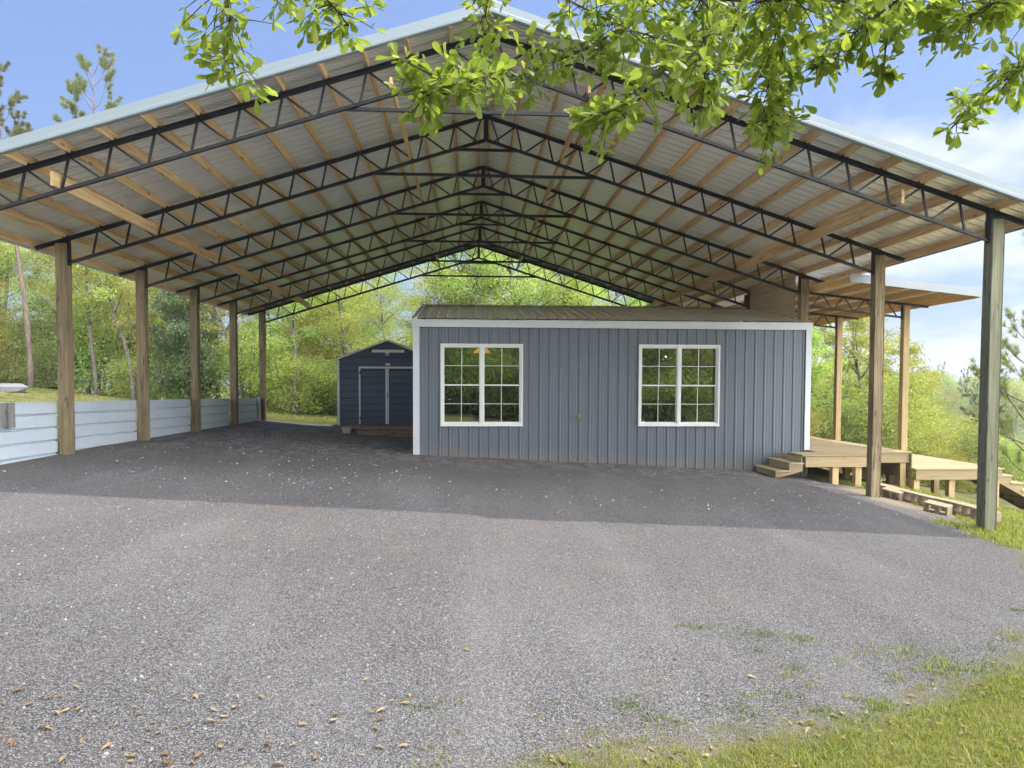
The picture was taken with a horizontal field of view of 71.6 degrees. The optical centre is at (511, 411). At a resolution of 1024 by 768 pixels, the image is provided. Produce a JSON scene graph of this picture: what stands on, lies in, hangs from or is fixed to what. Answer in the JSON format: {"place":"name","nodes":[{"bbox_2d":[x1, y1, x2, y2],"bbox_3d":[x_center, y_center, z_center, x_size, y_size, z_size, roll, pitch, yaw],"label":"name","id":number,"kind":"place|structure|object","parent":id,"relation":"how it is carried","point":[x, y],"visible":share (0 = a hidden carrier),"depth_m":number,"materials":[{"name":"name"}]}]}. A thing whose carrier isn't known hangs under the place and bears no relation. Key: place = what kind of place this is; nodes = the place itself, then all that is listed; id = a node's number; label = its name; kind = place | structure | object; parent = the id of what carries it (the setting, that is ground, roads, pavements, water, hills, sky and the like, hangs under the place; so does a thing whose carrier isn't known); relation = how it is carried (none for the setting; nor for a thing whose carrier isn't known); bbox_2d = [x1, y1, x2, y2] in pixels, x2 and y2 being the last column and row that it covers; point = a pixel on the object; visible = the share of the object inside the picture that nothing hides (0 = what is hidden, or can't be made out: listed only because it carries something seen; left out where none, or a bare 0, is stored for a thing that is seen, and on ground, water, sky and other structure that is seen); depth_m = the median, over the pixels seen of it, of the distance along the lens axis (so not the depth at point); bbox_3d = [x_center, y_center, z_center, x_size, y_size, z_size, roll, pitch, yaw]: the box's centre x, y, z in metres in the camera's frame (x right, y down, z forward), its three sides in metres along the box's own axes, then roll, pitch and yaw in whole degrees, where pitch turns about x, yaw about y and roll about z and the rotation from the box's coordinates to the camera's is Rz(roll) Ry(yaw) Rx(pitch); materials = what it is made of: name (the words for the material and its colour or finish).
{"place":"outdoors","nodes":[
{"label":"outdoors","id":0,"kind":"place"},
{"bbox_2d":[0,383,27,391],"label":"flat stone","id":1,"kind":"object","parent":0,"point":[9,387],"visible":0.96,"depth_m":26.96,"materials":[{"name":"grey stone"}]},
{"bbox_2d":[0,381,1023,767],"bbox_3d":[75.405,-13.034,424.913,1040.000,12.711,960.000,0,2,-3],"label":"ground","id":2,"kind":"structure","parent":0,"point":[496,709],"depth_m":5.64,"materials":[{"name":"grey gravel"}]},
{"bbox_2d":[0,60,34,388],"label":"pine tree","id":3,"kind":"object","parent":2,"relation":"on","point":[18,129],"visible":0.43,"depth_m":29.26,"materials":[{"name":"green plant"}]},
{"bbox_2d":[0,241,34,357],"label":"leafy tree","id":4,"kind":"object","parent":2,"relation":"on","point":[4,280],"visible":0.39,"depth_m":32.38,"materials":[{"name":"green plant"}]},
{"bbox_2d":[0,240,35,306],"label":"slim tree","id":5,"kind":"object","parent":2,"relation":"on","point":[12,258],"visible":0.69,"depth_m":31.93,"materials":[{"name":"green plant"}]},
{"bbox_2d":[0,299,35,382],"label":"bush","id":6,"kind":"object","parent":2,"relation":"on","point":[13,315],"visible":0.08,"depth_m":34.88,"materials":[{"name":"green plant"}]},
{"bbox_2d":[0,121,41,326],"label":"pine tree","id":7,"kind":"object","parent":2,"relation":"on","point":[27,125],"visible":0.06,"depth_m":36.16,"materials":[{"name":"green plant"}]},
{"bbox_2d":[0,309,44,384],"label":"bush","id":8,"kind":"object","parent":2,"relation":"on","point":[9,332],"visible":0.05,"depth_m":34.70,"materials":[{"name":"green plant"}]},
{"bbox_2d":[0,243,49,324],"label":"leafy tree","id":9,"kind":"object","parent":2,"relation":"on","point":[11,291],"visible":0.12,"depth_m":42.24,"materials":[{"name":"green plant"}]},
{"bbox_2d":[0,312,52,383],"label":"bush","id":10,"kind":"object","parent":2,"relation":"on","point":[5,368],"visible":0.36,"depth_m":31.90,"materials":[{"name":"green plant"}]},
{"bbox_2d":[2,325,97,387],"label":"bush","id":11,"kind":"object","parent":2,"relation":"on","point":[41,374],"visible":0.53,"depth_m":30.97,"materials":[{"name":"green plant"}]},
{"bbox_2d":[3,264,108,323],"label":"leafy tree","id":12,"kind":"object","parent":2,"relation":"on","point":[29,294],"visible":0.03,"depth_m":39.59,"materials":[{"name":"green plant"}]},
{"bbox_2d":[0,297,113,388],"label":"bush","id":13,"kind":"object","parent":2,"relation":"on","point":[43,337],"visible":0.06,"depth_m":32.55,"materials":[{"name":"green plant"}]},
{"bbox_2d":[0,252,121,388],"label":"leafy tree","id":14,"kind":"object","parent":2,"relation":"on","point":[14,346],"visible":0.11,"depth_m":32.01,"materials":[{"name":"green plant"}]},
{"bbox_2d":[10,244,134,392],"bbox_3d":[-19.474,-4.789,31.752,5.596,8.488,5.081,0,2,-18],"label":"leafy tree","id":15,"kind":"object","parent":2,"relation":"on","point":[47,288],"visible":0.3,"depth_m":30.84,"materials":[{"name":"green plant"}]},
{"bbox_2d":[29,250,130,394],"bbox_3d":[-17.807,-4.137,29.974,3.827,7.530,4.250,0,2,1],"label":"slim tree","id":16,"kind":"object","parent":2,"relation":"on","point":[92,351],"visible":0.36,"depth_m":29.69,"materials":[{"name":"green plant"}]},
{"bbox_2d":[33,291,136,394],"bbox_3d":[-18.808,-2.929,32.579,5.500,5.090,5.280,2,3,37],"label":"bush","id":17,"kind":"object","parent":2,"relation":"on","point":[86,352],"visible":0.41,"depth_m":31.42,"materials":[{"name":"green plant"}]},
{"bbox_2d":[52,42,122,388],"bbox_3d":[-20.850,-9.269,35.104,3.560,17.840,4.806,0,2,-16],"label":"pine tree","id":18,"kind":"object","parent":2,"relation":"on","point":[72,87],"visible":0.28,"depth_m":35.01,"materials":[{"name":"green plant"}]},
{"bbox_2d":[72,263,155,399],"bbox_3d":[-16.910,-3.937,30.290,4.250,7.530,3.827,1,2,10],"label":"slim tree","id":19,"kind":"object","parent":2,"relation":"on","point":[123,283],"visible":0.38,"depth_m":30.06,"materials":[{"name":"green plant"}]},
{"bbox_2d":[44,276,186,396],"bbox_3d":[-18.299,-3.469,33.881,7.252,6.711,6.962,-1,2,-26],"label":"bush","id":20,"kind":"object","parent":2,"relation":"on","point":[118,341],"visible":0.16,"depth_m":32.18,"materials":[{"name":"green plant"}]},
{"bbox_2d":[86,345,162,398],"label":"bush","id":21,"kind":"object","parent":2,"relation":"on","point":[125,370],"visible":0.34,"depth_m":31.11,"materials":[{"name":"green plant"}]},
{"bbox_2d":[0,398,260,464],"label":"wall","id":22,"kind":"structure","parent":2,"relation":"on","point":[33,434],"depth_m":14.41,"materials":[{"name":"white metal"}]},
{"bbox_2d":[0,403,15,427],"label":"board panel","id":23,"kind":"object","parent":22,"relation":"attached to","point":[7,415],"visible":1,"depth_m":11.31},
{"bbox_2d":[116,281,224,373],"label":"leafy tree","id":24,"kind":"object","parent":2,"relation":"on","point":[156,316],"visible":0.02,"depth_m":32.88,"materials":[{"name":"green plant"}]},
{"bbox_2d":[124,288,228,398],"bbox_3d":[-13.663,-3.060,30.121,4.350,6.225,3.882,2,3,31],"label":"leafy tree","id":25,"kind":"object","parent":2,"relation":"on","point":[181,334],"visible":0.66,"depth_m":29.51,"materials":[{"name":"green plant"}]},
{"bbox_2d":[115,314,248,399],"bbox_3d":[-15.379,-2.412,33.670,6.167,4.794,5.507,0,2,-18],"label":"bush","id":26,"kind":"object","parent":2,"relation":"on","point":[164,355],"visible":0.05,"depth_m":32.34,"materials":[{"name":"green plant"}]},
{"bbox_2d":[129,331,244,403],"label":"bush","id":27,"kind":"object","parent":2,"relation":"on","point":[176,391],"visible":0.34,"depth_m":30.33,"materials":[{"name":"green plant"}]},
{"bbox_2d":[182,307,258,398],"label":"leafy tree","id":28,"kind":"object","parent":2,"relation":"on","point":[221,330],"visible":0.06,"depth_m":32.17,"materials":[{"name":"green plant"}]},
{"bbox_2d":[178,296,270,397],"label":"slim tree","id":29,"kind":"object","parent":2,"relation":"on","point":[216,312],"visible":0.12,"depth_m":30.47,"materials":[{"name":"green plant"}]},
{"bbox_2d":[204,317,297,407],"bbox_3d":[-11.456,-2.038,30.717,4.993,4.620,4.794,1,2,23],"label":"bush","id":30,"kind":"object","parent":2,"relation":"on","point":[253,346],"visible":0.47,"depth_m":30.31,"materials":[{"name":"green plant"}]},
{"bbox_2d":[225,305,310,397],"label":"leafy tree","id":31,"kind":"object","parent":2,"relation":"on","point":[280,313],"visible":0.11,"depth_m":33.76,"materials":[{"name":"green plant"}]},
{"bbox_2d":[220,321,317,407],"bbox_3d":[-11.694,-2.018,34.425,5.165,4.591,5.009,-2,3,-41],"label":"bush","id":32,"kind":"object","parent":2,"relation":"on","point":[273,380],"visible":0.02,"depth_m":33.89,"materials":[{"name":"green plant"}]},
{"bbox_2d":[238,328,336,413],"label":"bush","id":33,"kind":"object","parent":2,"relation":"on","point":[288,365],"visible":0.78,"depth_m":29.87,"materials":[{"name":"green plant"}]},
{"bbox_2d":[253,292,337,414],"bbox_3d":[-9.596,-3.318,30.436,4.147,7.442,4.629,1,2,12],"label":"leafy tree","id":34,"kind":"object","parent":2,"relation":"on","point":[294,339],"visible":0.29,"depth_m":30.04,"materials":[{"name":"green plant"}]},
{"bbox_2d":[299,349,340,414],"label":"bush","id":35,"kind":"object","parent":2,"relation":"on","point":[332,406],"visible":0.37,"depth_m":31.62,"materials":[{"name":"green plant"}]},
{"bbox_2d":[266,296,383,410],"bbox_3d":[-9.505,-2.756,34.812,6.978,6.457,6.699,0,2,1],"label":"leafy tree","id":36,"kind":"object","parent":2,"relation":"on","point":[315,351],"visible":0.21,"depth_m":33.25,"materials":[{"name":"green plant"}]},
{"bbox_2d":[285,288,381,356],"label":"leafy tree","id":37,"kind":"object","parent":2,"relation":"on","point":[370,330],"visible":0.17,"depth_m":34.05,"materials":[{"name":"green plant"}]},
{"bbox_2d":[299,280,392,354],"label":"slim tree","id":38,"kind":"object","parent":2,"relation":"on","point":[347,318],"visible":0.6,"depth_m":30.32,"materials":[{"name":"green plant"}]},
{"bbox_2d":[303,285,400,352],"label":"leafy tree","id":39,"kind":"object","parent":2,"relation":"on","point":[334,295],"visible":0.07,"depth_m":36.67,"materials":[{"name":"green plant"}]},
{"bbox_2d":[322,330,396,414],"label":"bush","id":40,"kind":"object","parent":2,"relation":"on","point":[363,347],"visible":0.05,"depth_m":30.76,"materials":[{"name":"green plant"}]},
{"bbox_2d":[335,339,412,428],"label":"storage shed","id":41,"kind":"structure","parent":2,"relation":"on","point":[374,384],"depth_m":22.26,"materials":[{"name":"blue metal"}]},
{"bbox_2d":[359,368,387,423],"bbox_3d":[-4.344,-0.482,22.241,0.876,1.740,0.040,0,2,-3],"label":"door","id":42,"kind":"structure","parent":41,"relation":"in","point":[374,400],"depth_m":22.26,"materials":[{"name":"blue wood"}]},
{"bbox_2d":[387,369,412,423],"bbox_3d":[-3.492,-0.480,22.275,0.849,1.740,0.070,0,2,-3],"label":"door","id":43,"kind":"structure","parent":41,"relation":"in","point":[400,381],"depth_m":22.31,"materials":[{"name":"blue wood"}]},
{"bbox_2d":[335,269,413,348],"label":"leafy tree","id":44,"kind":"object","parent":2,"relation":"on","point":[386,299],"visible":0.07,"depth_m":42.73,"materials":[{"name":"green plant"}]},
{"bbox_2d":[335,271,418,350],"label":"leafy tree","id":45,"kind":"object","parent":2,"relation":"on","point":[380,303],"visible":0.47,"depth_m":34.50,"materials":[{"name":"green plant"}]},
{"bbox_2d":[356,425,412,436],"bbox_3d":[-3.888,0.619,21.990,1.800,0.382,0.560,0,2,-3],"label":"shed step","id":46,"kind":"object","parent":2,"relation":"on","point":[395,430],"visible":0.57,"depth_m":21.77,"materials":[{"name":"brown wood"}]},
{"bbox_2d":[361,319,412,348],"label":"bush","id":47,"kind":"object","parent":2,"relation":"on","point":[405,340],"visible":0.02,"depth_m":33.23,"materials":[{"name":"green plant"}]},
{"bbox_2d":[387,257,473,344],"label":"leafy tree","id":48,"kind":"object","parent":2,"relation":"on","point":[417,301],"visible":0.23,"depth_m":41.63,"materials":[{"name":"green plant"}]},
{"bbox_2d":[403,248,523,347],"bbox_3d":[-2.280,-3.705,34.487,6.319,8.977,6.650,0,2,7],"label":"leafy tree","id":49,"kind":"object","parent":2,"relation":"on","point":[460,299],"visible":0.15,"depth_m":32.99,"materials":[{"name":"green plant"}]},
{"bbox_2d":[417,247,549,306],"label":"slim tree","id":50,"kind":"object","parent":2,"relation":"on","point":[465,289],"visible":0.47,"depth_m":32.14,"materials":[{"name":"green plant"}]},
{"bbox_2d":[428,248,542,304],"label":"leafy tree","id":51,"kind":"object","parent":2,"relation":"on","point":[506,271],"visible":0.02,"depth_m":41.47,"materials":[{"name":"green plant"}]},
{"bbox_2d":[0,0,1023,530],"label":"pole barn","id":52,"kind":"structure","parent":2,"relation":"on","point":[324,172],"depth_m":13.09,"materials":[{"name":"black paint"}]},
{"bbox_2d":[0,387,1023,767],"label":"grass","id":53,"kind":"structure","parent":2,"relation":"on","point":[1012,521],"depth_m":3.93,"materials":[{"name":"green plant"}]},
{"bbox_2d":[903,491,925,503],"bbox_3d":[7.676,1.640,13.525,0.190,0.190,0.390,2,4,-11],"label":"concrete block","id":54,"kind":"object","parent":53,"relation":"on","point":[912,496],"depth_m":13.51,"materials":[{"name":"beige concrete"}]},
{"bbox_2d":[0,540,1023,767],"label":"fallen leaves","id":55,"kind":"object","parent":2,"relation":"on","point":[11,741],"visible":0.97,"depth_m":3.54,"materials":[{"name":"brown plant"}]},
{"bbox_2d":[448,250,594,306],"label":"leafy tree","id":56,"kind":"object","parent":2,"relation":"on","point":[499,299],"visible":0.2,"depth_m":33.08,"materials":[{"name":"green plant"}]},
{"bbox_2d":[98,448,1023,731],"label":"weeds","id":57,"kind":"object","parent":2,"relation":"on","point":[804,666],"visible":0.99,"depth_m":4.44,"materials":[{"name":"green plant"}]},
{"bbox_2d":[512,260,611,307],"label":"slim tree","id":58,"kind":"object","parent":2,"relation":"on","point":[577,295],"visible":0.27,"depth_m":32.91,"materials":[{"name":"green plant"}]},
{"bbox_2d":[505,265,621,307],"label":"leafy tree","id":59,"kind":"object","parent":2,"relation":"on","point":[537,289],"visible":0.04,"depth_m":39.25,"materials":[{"name":"green plant"}]},
{"bbox_2d":[528,264,634,307],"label":"leafy tree","id":60,"kind":"object","parent":2,"relation":"on","point":[596,289],"visible":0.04,"depth_m":33.87,"materials":[{"name":"green plant"}]},
{"bbox_2d":[170,0,1023,174],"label":"oak tree","id":61,"kind":"object","parent":2,"relation":"on","point":[692,53],"visible":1,"depth_m":1.89,"materials":[{"name":"green plant"}]},
{"bbox_2d":[581,288,634,307],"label":"leafy tree","id":62,"kind":"object","parent":2,"relation":"on","point":[617,295],"visible":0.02,"depth_m":43.09,"materials":[{"name":"green plant"}]},
{"bbox_2d":[411,304,812,476],"bbox_3d":[2.167,-0.642,19.530,9.300,4.530,6.645,0,2,-3],"label":"metal cabin","id":63,"kind":"object","parent":2,"relation":"on","point":[722,388],"visible":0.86,"depth_m":16.37,"materials":[{"name":"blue metal"}]},
{"bbox_2d":[441,343,522,425],"bbox_3d":[-0.687,-0.605,16.169,1.890,1.872,0.135,0,2,-3],"label":"window","id":64,"kind":"structure","parent":63,"relation":"in","point":[482,384],"depth_m":16.19,"materials":[{"name":"glass"}]},
{"bbox_2d":[638,344,719,425],"bbox_3d":[3.861,-0.603,16.434,1.920,1.882,0.135,0,2,-3],"label":"window","id":65,"kind":"structure","parent":63,"relation":"in","point":[679,385],"depth_m":16.46,"materials":[{"name":"glass"}]},
{"bbox_2d":[611,294,649,305],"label":"leafy tree","id":66,"kind":"object","parent":2,"relation":"on","point":[638,303],"depth_m":34.62,"materials":[{"name":"green plant"}]},
{"bbox_2d":[810,400,832,438],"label":"bush","id":67,"kind":"object","parent":2,"relation":"on","point":[816,424],"visible":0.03,"depth_m":25.23,"materials":[{"name":"green plant"}]},
{"bbox_2d":[811,349,850,435],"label":"bush","id":68,"kind":"object","parent":2,"relation":"on","point":[817,390],"visible":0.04,"depth_m":27.61,"materials":[{"name":"green plant"}]},
{"bbox_2d":[810,326,856,432],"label":"young tree","id":69,"kind":"object","parent":2,"relation":"on","point":[816,338],"visible":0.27,"depth_m":27.36,"materials":[{"name":"green plant"}]},
{"bbox_2d":[812,375,866,440],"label":"bush","id":70,"kind":"object","parent":2,"relation":"on","point":[843,394],"visible":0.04,"depth_m":29.75,"materials":[{"name":"green plant"}]},
{"bbox_2d":[811,321,893,412],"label":"young tree","id":71,"kind":"object","parent":2,"relation":"on","point":[833,334],"visible":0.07,"depth_m":35.96,"materials":[{"name":"green plant"}]},
{"bbox_2d":[810,389,897,476],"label":"bush","id":72,"kind":"object","parent":2,"relation":"on","point":[851,435],"visible":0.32,"depth_m":26.24,"materials":[{"name":"green plant"}]},
{"bbox_2d":[813,314,899,411],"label":"young tree","id":73,"kind":"object","parent":2,"relation":"on","point":[856,326],"visible":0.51,"depth_m":30.03,"materials":[{"name":"green plant"}]},
{"bbox_2d":[816,356,945,450],"bbox_3d":[15.589,0.251,30.732,5.933,5.719,6.180,-1,3,-32],"label":"bush","id":74,"kind":"object","parent":2,"relation":"on","point":[854,376],"visible":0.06,"depth_m":30.74,"materials":[{"name":"green plant"}]},
{"bbox_2d":[755,436,1023,509],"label":"timber deck","id":75,"kind":"structure","parent":2,"relation":"on","point":[897,466],"depth_m":16.35,"materials":[{"name":"brown wood"}]},
{"bbox_2d":[738,273,981,449],"bbox_3d":[8.339,-1.138,19.431,3.055,3.913,8.514,0,2,-3],"label":"lean to roof","id":76,"kind":"object","parent":75,"relation":"on","point":[837,301],"visible":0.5,"depth_m":16.83,"materials":[{"name":"brown wood"}]},
{"bbox_2d":[881,486,903,500],"bbox_3d":[7.443,1.613,13.844,0.190,0.190,0.390,-10,13,-23],"label":"concrete block","id":77,"kind":"object","parent":2,"relation":"on","point":[891,492],"depth_m":13.82,"materials":[{"name":"beige concrete"}]},
{"bbox_2d":[826,357,968,476],"bbox_3d":[14.087,0.407,26.947,5.124,4.939,5.337,0,2,5],"label":"bush","id":78,"kind":"object","parent":2,"relation":"on","point":[912,415],"visible":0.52,"depth_m":26.36,"materials":[{"name":"green plant"}]},
{"bbox_2d":[863,336,956,435],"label":"young tree","id":79,"kind":"object","parent":2,"relation":"on","point":[914,350],"visible":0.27,"depth_m":30.30,"materials":[{"name":"green plant"}]},
{"bbox_2d":[918,495,939,508],"bbox_3d":[7.758,1.668,13.143,0.190,0.190,0.390,1,4,-13],"label":"concrete block","id":80,"kind":"object","parent":2,"relation":"on","point":[922,499],"depth_m":13.22,"materials":[{"name":"beige concrete"}]},
{"bbox_2d":[909,363,953,411],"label":"young tree","id":81,"kind":"object","parent":2,"relation":"on","point":[934,383],"visible":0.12,"depth_m":34.68,"materials":[{"name":"green plant"}]},
{"bbox_2d":[923,499,952,515],"bbox_3d":[7.442,1.694,12.409,0.190,0.190,0.390,-12,15,-34],"label":"concrete block","id":82,"kind":"object","parent":2,"relation":"on","point":[937,507],"depth_m":12.37,"materials":[{"name":"beige concrete"}]},
{"bbox_2d":[885,409,998,484],"bbox_3d":[15.751,1.457,27.421,4.376,3.402,3.908,-1,3,-33],"label":"bush","id":83,"kind":"object","parent":2,"relation":"on","point":[939,441],"visible":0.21,"depth_m":27.10,"materials":[{"name":"green plant"}]},
{"bbox_2d":[920,386,967,425],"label":"tree","id":84,"kind":"object","parent":2,"relation":"on","point":[942,402],"visible":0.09,"depth_m":127.66,"materials":[{"name":"green plant"}]},
{"bbox_2d":[917,442,977,493],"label":"bush","id":85,"kind":"object","parent":2,"relation":"on","point":[962,483],"visible":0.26,"depth_m":24.34,"materials":[{"name":"green plant"}]},
{"bbox_2d":[935,498,959,512],"bbox_3d":[7.841,1.684,12.759,0.190,0.190,0.390,0,4,-14],"label":"concrete block","id":86,"kind":"object","parent":2,"relation":"on","point":[946,500],"depth_m":12.74,"materials":[{"name":"beige concrete"}]},
{"bbox_2d":[941,371,960,407],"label":"tree","id":87,"kind":"object","parent":2,"relation":"on","point":[950,382],"visible":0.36,"depth_m":166.27,"materials":[{"name":"green plant"}]},
{"bbox_2d":[924,394,978,436],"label":"bush","id":88,"kind":"object","parent":2,"relation":"on","point":[946,411],"visible":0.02,"depth_m":45.67,"materials":[{"name":"green plant"}]},
{"bbox_2d":[933,381,973,422],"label":"tree","id":89,"kind":"object","parent":2,"relation":"on","point":[952,397],"visible":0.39,"depth_m":129.14,"materials":[{"name":"green plant"}]},
{"bbox_2d":[914,420,1004,489],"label":"bush","id":90,"kind":"object","parent":2,"relation":"on","point":[971,447],"visible":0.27,"depth_m":28.09,"materials":[{"name":"green plant"}]},
{"bbox_2d":[955,366,971,419],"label":"tree","id":91,"kind":"object","parent":2,"relation":"on","point":[967,381],"visible":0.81,"depth_m":142.68,"materials":[{"name":"green plant"}]},
{"bbox_2d":[953,502,975,516],"bbox_3d":[7.922,1.708,12.369,0.190,0.190,0.390,-2,5,-12],"label":"concrete block","id":92,"kind":"object","parent":2,"relation":"on","point":[964,508],"depth_m":12.36,"materials":[{"name":"beige concrete"}]},
{"bbox_2d":[954,375,979,413],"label":"tree","id":93,"kind":"object","parent":2,"relation":"on","point":[971,384],"visible":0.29,"depth_m":143.05,"materials":[{"name":"green plant"}]},
{"bbox_2d":[968,374,979,412],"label":"tree","id":94,"kind":"object","parent":2,"relation":"on","point":[971,393],"visible":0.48,"depth_m":127.18,"materials":[{"name":"green plant"}]},
{"bbox_2d":[960,360,1006,427],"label":"pine tree","id":95,"kind":"object","parent":2,"relation":"on","point":[974,398],"visible":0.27,"depth_m":42.43,"materials":[{"name":"green plant"}]},
{"bbox_2d":[945,411,1023,483],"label":"bush","id":96,"kind":"object","parent":2,"relation":"on","point":[972,427],"visible":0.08,"depth_m":29.80,"materials":[{"name":"green plant"}]},
{"bbox_2d":[965,453,1023,492],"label":"bush","id":97,"kind":"object","parent":2,"relation":"on","point":[1007,467],"visible":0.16,"depth_m":24.60,"materials":[{"name":"green plant"}]},
{"bbox_2d":[967,231,1023,472],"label":"pine tree","id":98,"kind":"object","parent":2,"relation":"on","point":[1006,430],"visible":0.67,"depth_m":22.12,"materials":[{"name":"green plant"}]},
{"bbox_2d":[977,374,1023,424],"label":"tree","id":99,"kind":"object","parent":2,"relation":"on","point":[1018,393],"visible":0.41,"depth_m":133.10,"materials":[{"name":"green plant"}]},
{"bbox_2d":[998,437,1023,485],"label":"bush","id":100,"kind":"object","parent":2,"relation":"on","point":[1011,451],"visible":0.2,"depth_m":26.52,"materials":[{"name":"green plant"}]},
{"bbox_2d":[0,0,1023,384],"label":"sky","id":101,"kind":"structure","parent":0,"point":[41,39],"materials":[{"name":"blue"}]},
{"bbox_2d":[943,423,1023,451],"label":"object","id":102,"kind":"structure","parent":0,"point":[1021,426],"depth_m":113.56,"materials":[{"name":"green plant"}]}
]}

